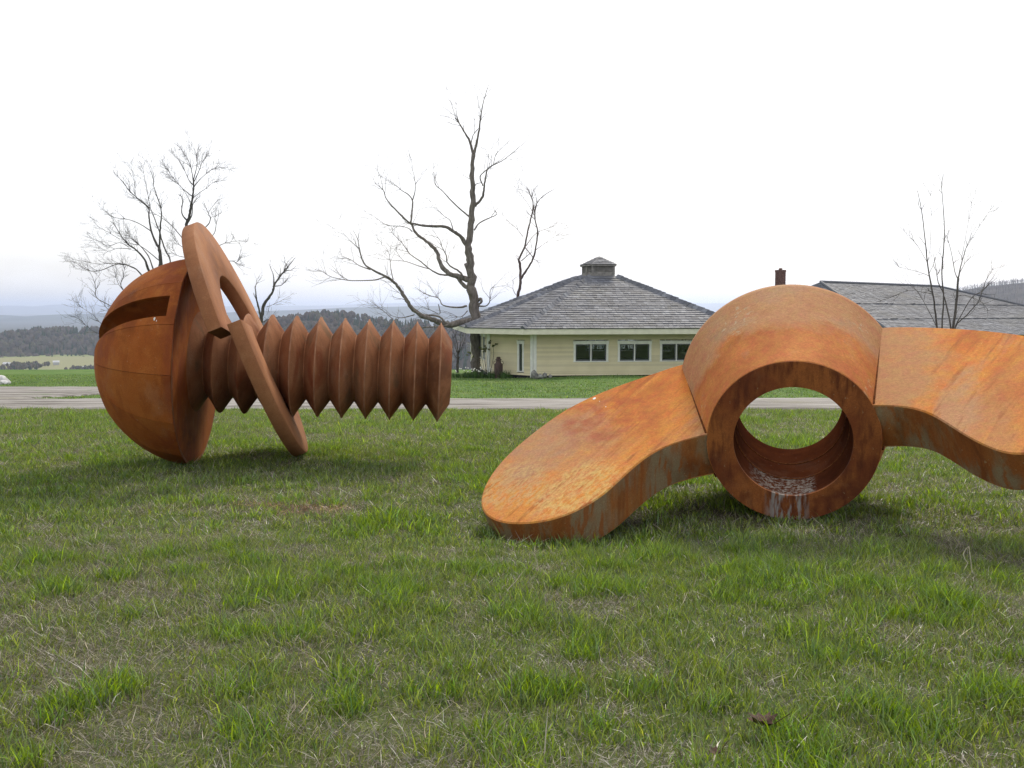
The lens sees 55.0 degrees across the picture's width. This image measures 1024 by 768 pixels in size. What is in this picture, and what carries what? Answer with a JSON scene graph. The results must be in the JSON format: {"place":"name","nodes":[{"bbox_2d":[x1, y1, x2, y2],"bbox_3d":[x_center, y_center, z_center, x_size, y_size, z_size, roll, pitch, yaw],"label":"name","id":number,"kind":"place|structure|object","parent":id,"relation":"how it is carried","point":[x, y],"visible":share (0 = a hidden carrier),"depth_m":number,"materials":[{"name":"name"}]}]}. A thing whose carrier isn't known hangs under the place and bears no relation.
{"place":"outdoors","nodes":[
{"label":"outdoors","id":0,"kind":"place"},
{"bbox_2d":[0,386,99,398],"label":"gravel track","id":1,"kind":"structure","parent":0,"point":[6,392],"depth_m":36.28,"materials":[{"name":"grey gravel"}]},
{"bbox_2d":[2,333,98,355],"bbox_3d":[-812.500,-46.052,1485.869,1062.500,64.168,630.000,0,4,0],"label":"wooded hill","id":2,"kind":"structure","parent":0,"point":[28,350],"depth_m":1360.98,"materials":[{"name":"plant"}]},
{"bbox_2d":[0,326,99,356],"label":"wood","id":3,"kind":"object","parent":2,"relation":"on","point":[41,343],"visible":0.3,"depth_m":1368.46,"materials":[{"name":"plant"}]},
{"bbox_2d":[0,306,488,321],"bbox_3d":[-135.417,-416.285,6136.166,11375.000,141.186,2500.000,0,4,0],"label":"blue ridge","id":4,"kind":"structure","parent":0,"point":[405,311],"depth_m":5869.08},
{"bbox_2d":[0,303,724,313],"bbox_3d":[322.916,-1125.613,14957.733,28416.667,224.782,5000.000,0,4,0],"label":"ridge","id":5,"kind":"structure","parent":0,"point":[68,309],"depth_m":14218.27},
{"bbox_2d":[0,398,840,409],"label":"gravel road","id":6,"kind":"structure","parent":0,"point":[554,403],"depth_m":28.33,"materials":[{"name":"grey gravel"}]},
{"bbox_2d":[282,318,632,369],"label":"wooded hill","id":7,"kind":"structure","parent":0,"point":[468,366],"depth_m":1053.67,"materials":[{"name":"plant"}]},
{"bbox_2d":[262,309,628,369],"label":"wood","id":8,"kind":"object","parent":7,"relation":"on","point":[328,316],"visible":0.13,"depth_m":1071.08,"materials":[{"name":"plant"}]},
{"bbox_2d":[0,314,1023,767],"bbox_3d":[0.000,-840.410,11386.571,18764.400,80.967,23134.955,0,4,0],"label":"ground","id":9,"kind":"structure","parent":0,"point":[68,362],"depth_m":5.16,"materials":[{"name":"green plant"}]},
{"bbox_2d":[0,375,6,380],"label":"boulder","id":10,"kind":"object","parent":9,"relation":"on","point":[2,377],"visible":0.59,"depth_m":45.20,"materials":[{"name":"stone"}]},
{"bbox_2d":[0,380,9,383],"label":"boulder","id":11,"kind":"object","parent":9,"relation":"on","point":[4,382],"visible":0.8,"depth_m":44.84,"materials":[{"name":"stone"}]},
{"bbox_2d":[0,361,93,369],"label":"hedgerow","id":12,"kind":"object","parent":9,"relation":"on","point":[17,365],"visible":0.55,"depth_m":1041.05,"materials":[{"name":"grey plant"}]},
{"bbox_2d":[57,146,174,333],"bbox_3d":[-22.349,-6.898,55.406,7.174,12.933,4.505,0,4,0],"label":"bare tree","id":13,"kind":"object","parent":9,"relation":"on","point":[137,242],"visible":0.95,"depth_m":55.55,"materials":[{"name":"brown plant"}]},
{"bbox_2d":[142,132,260,274],"bbox_3d":[-18.186,-7.637,57.535,7.469,14.634,4.352,0,4,0],"label":"bare tree","id":14,"kind":"object","parent":9,"relation":"on","point":[188,219],"visible":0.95,"depth_m":57.29,"materials":[{"name":"brown plant"}]},
{"bbox_2d":[181,222,307,456],"bbox_3d":[-3.648,-0.601,13.671,1.642,3.243,3.478,0,4,0],"label":"split washer","id":15,"kind":"object","parent":9,"relation":"on","point":[211,270],"visible":0.87,"depth_m":12.52,"materials":[{"name":"brown metal"}]},
{"bbox_2d":[94,259,451,463],"bbox_3d":[-3.247,-0.310,13.638,4.843,2.869,2.880,0,4,0],"label":"bolt sculpture","id":16,"kind":"object","parent":9,"relation":"on","point":[171,375],"visible":0.9,"depth_m":13.17,"materials":[{"name":"brown metal"}]},
{"bbox_2d":[253,255,299,322],"bbox_3d":[-13.178,-3.937,55.039,2.527,7.088,2.536,-2,5,-23],"label":"tree snag","id":17,"kind":"object","parent":9,"relation":"on","point":[261,314],"visible":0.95,"depth_m":54.73,"materials":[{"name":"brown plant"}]},
{"bbox_2d":[0,373,825,398],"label":"grass","id":18,"kind":"structure","parent":9,"relation":"on","point":[494,391],"depth_m":42.13,"materials":[{"name":"green plant"}]},
{"bbox_2d":[304,80,530,374],"bbox_3d":[-6.507,-9.466,59.078,13.894,18.129,8.587,-2,5,-25],"label":"maple tree","id":19,"kind":"object","parent":9,"relation":"on","point":[470,278],"visible":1,"depth_m":59.21,"materials":[{"name":"brown plant"}]},
{"bbox_2d":[452,328,467,372],"bbox_3d":[-3.213,-2.073,59.143,1.213,2.810,1.368,-1,5,-13],"label":"pruned tree","id":20,"kind":"object","parent":9,"relation":"on","point":[458,357],"visible":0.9,"depth_m":59.04,"materials":[{"name":"grey plant"}]},
{"bbox_2d":[452,368,468,377],"bbox_3d":[-2.816,-0.652,55.608,1.544,0.590,1.248,0,4,0],"label":"daffodil clump","id":21,"kind":"object","parent":9,"relation":"on","point":[457,375],"visible":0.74,"depth_m":55.45,"materials":[{"name":"green plant"}]},
{"bbox_2d":[0,404,920,450],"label":"grass","id":22,"kind":"structure","parent":9,"relation":"on","point":[220,429],"depth_m":19.67,"materials":[{"name":"green plant"}]},
{"bbox_2d":[462,367,481,377],"bbox_3d":[-2.336,-0.654,55.155,1.196,0.624,1.257,-2,5,-23],"label":"daffodil clump","id":23,"kind":"object","parent":9,"relation":"on","point":[466,374],"visible":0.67,"depth_m":55.08,"materials":[{"name":"green plant"}]},
{"bbox_2d":[467,368,485,377],"bbox_3d":[-1.930,-0.630,54.578,1.384,0.606,1.107,0,4,0],"label":"daffodil clump","id":24,"kind":"object","parent":9,"relation":"on","point":[474,374],"visible":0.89,"depth_m":54.53,"materials":[{"name":"green plant"}]},
{"bbox_2d":[466,340,497,373],"bbox_3d":[-1.659,-1.489,54.343,1.789,1.914,0.561,0,4,0],"label":"shrub","id":25,"kind":"object","parent":9,"relation":"on","point":[484,349],"visible":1,"depth_m":54.38,"materials":[{"name":"grey plant"}]},
{"bbox_2d":[472,369,492,377],"bbox_3d":[-1.615,-0.645,54.660,1.531,0.639,1.116,0,4,0],"label":"daffodil clump","id":26,"kind":"object","parent":9,"relation":"on","point":[482,376],"visible":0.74,"depth_m":54.47,"materials":[{"name":"green plant"}]},
{"bbox_2d":[487,367,493,377],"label":"daffodil clump","id":27,"kind":"object","parent":9,"relation":"on","point":[489,374],"visible":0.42,"depth_m":53.98,"materials":[{"name":"green plant"}]},
{"bbox_2d":[493,357,502,377],"bbox_3d":[-0.739,-0.890,53.691,0.471,1.196,0.471,-4,6,-39],"label":"milk can","id":28,"kind":"object","parent":9,"relation":"on","point":[498,365],"visible":0.89,"depth_m":53.52,"materials":[{"name":"metal"}]},
{"bbox_2d":[498,370,512,378],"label":"daffodil clump","id":29,"kind":"object","parent":9,"relation":"on","point":[503,376],"visible":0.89,"depth_m":53.44,"materials":[{"name":"green plant"}]},
{"bbox_2d":[0,438,1023,552],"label":"grass","id":30,"kind":"structure","parent":9,"relation":"on","point":[391,518],"depth_m":10.40,"materials":[{"name":"green plant"}]},
{"bbox_2d":[484,163,576,296],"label":"roadside tree","id":31,"kind":"object","parent":9,"relation":"on","point":[521,275],"visible":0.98,"depth_m":65.73,"materials":[{"name":"grey plant"}]},
{"bbox_2d":[531,370,537,378],"bbox_3d":[1.209,-0.393,51.402,0.461,0.706,0.530,0,4,0],"label":"stone","id":32,"kind":"object","parent":9,"relation":"on","point":[534,374],"visible":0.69,"depth_m":51.19,"materials":[{"name":"grey stone"}]},
{"bbox_2d":[453,256,714,377],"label":"house","id":33,"kind":"structure","parent":9,"relation":"on","point":[553,328],"depth_m":53.95,"materials":[{"name":"beige wood"}]},
{"bbox_2d":[480,334,481,357],"bbox_3d":[-1.869,-2.351,59.426,0.358,1.530,1.621,0,4,0],"label":"window","id":34,"kind":"structure","parent":33,"relation":"in","point":[480,334],"depth_m":59.63,"materials":[{"name":"glass"}]},
{"bbox_2d":[482,334,485,359],"bbox_3d":[-1.590,-2.177,57.164,0.358,1.530,1.621,0,4,0],"label":"window","id":35,"kind":"structure","parent":33,"relation":"in","point":[484,336],"depth_m":57.18,"materials":[{"name":"glass"}]},
{"bbox_2d":[516,340,524,371],"bbox_3d":[0.488,-1.513,53.533,0.569,1.719,0.165,3,6,38],"label":"window","id":36,"kind":"structure","parent":33,"relation":"in","point":[519,342],"depth_m":53.57,"materials":[{"name":"white wood"}]},
{"bbox_2d":[573,341,608,361],"bbox_3d":[4.286,-1.773,53.371,2.041,1.151,0.409,0,4,0],"label":"window","id":37,"kind":"structure","parent":33,"relation":"in","point":[575,343],"depth_m":53.34,"materials":[{"name":"white wood"}]},
{"bbox_2d":[585,340,605,350],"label":"window","id":38,"kind":"structure","parent":33,"relation":"in","point":[595,346],"depth_m":69.49,"materials":[{"name":"black glass"}]},
{"bbox_2d":[618,340,636,349],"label":"window","id":39,"kind":"structure","parent":33,"relation":"in","point":[626,346],"depth_m":69.76,"materials":[{"name":"black glass"}]},
{"bbox_2d":[617,340,652,361],"bbox_3d":[6.687,-1.796,53.667,1.996,1.151,0.165,-1,4,-7],"label":"window","id":40,"kind":"structure","parent":33,"relation":"in","point":[647,342],"depth_m":53.64,"materials":[{"name":"white wood"}]},
{"bbox_2d":[663,345,670,350],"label":"window","id":41,"kind":"structure","parent":33,"relation":"in","point":[665,347],"depth_m":69.03,"materials":[{"name":"black glass"}]},
{"bbox_2d":[659,340,691,361],"bbox_3d":[9.015,-1.818,53.952,1.970,1.151,0.165,-1,4,-7],"label":"window","id":42,"kind":"structure","parent":33,"relation":"in","point":[662,342],"depth_m":53.89,"materials":[{"name":"white wood"}]},
{"bbox_2d":[680,339,686,352],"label":"window","id":43,"kind":"structure","parent":33,"relation":"in","point":[683,348],"depth_m":66.23,"materials":[{"name":"black glass"}]},
{"bbox_2d":[708,741,727,754],"bbox_3d":[0.795,1.402,3.779,0.084,0.040,0.056,0,4,0],"label":"dead leaf","id":44,"kind":"object","parent":9,"relation":"on","point":[714,750],"visible":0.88,"depth_m":3.79,"materials":[{"name":"brown plant"}]},
{"bbox_2d":[481,284,1023,543],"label":"wing nut sculpture","id":45,"kind":"object","parent":9,"relation":"on","point":[604,463],"visible":0.98,"depth_m":9.29,"materials":[{"name":"brown metal"}]},
{"bbox_2d":[747,712,789,725],"bbox_3d":[1.058,1.365,4.056,0.177,0.085,0.124,2,5,20],"label":"dead leaf","id":46,"kind":"object","parent":9,"relation":"on","point":[768,716],"visible":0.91,"depth_m":4.07,"materials":[{"name":"brown plant"}]},
{"bbox_2d":[775,268,1023,335],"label":"building","id":47,"kind":"structure","parent":9,"relation":"on","point":[907,309],"depth_m":49.80,"materials":[{"name":"grey"}]},
{"bbox_2d":[862,165,1010,328],"bbox_3d":[13.411,-2.972,30.841,4.493,7.759,1.948,0,4,0],"label":"young tree","id":48,"kind":"object","parent":9,"relation":"on","point":[956,301],"visible":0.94,"depth_m":30.84,"materials":[{"name":"brown plant"}]},
{"bbox_2d":[963,546,972,573],"bbox_3d":[3.253,1.259,7.012,0.075,0.208,0.008,0,4,0],"label":"dry stalk","id":49,"kind":"object","parent":9,"relation":"on","point":[970,559],"visible":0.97,"depth_m":7.01,"materials":[{"name":"beige plant"}]},
{"bbox_2d":[0,0,1023,305],"label":"sky","id":50,"kind":"structure","parent":0,"point":[703,150],"materials":[{"name":"white"}]},
{"bbox_2d":[964,283,1023,303],"bbox_3d":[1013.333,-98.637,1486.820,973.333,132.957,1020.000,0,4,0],"label":"wooded hill","id":51,"kind":"structure","parent":0,"point":[1005,294],"depth_m":1472.64,"materials":[{"name":"grey plant"}]},
{"bbox_2d":[960,278,1023,303],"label":"hill wood","id":52,"kind":"object","parent":51,"relation":"on","point":[1013,281],"visible":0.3,"depth_m":1530.88,"materials":[{"name":"plant"}]}
]}

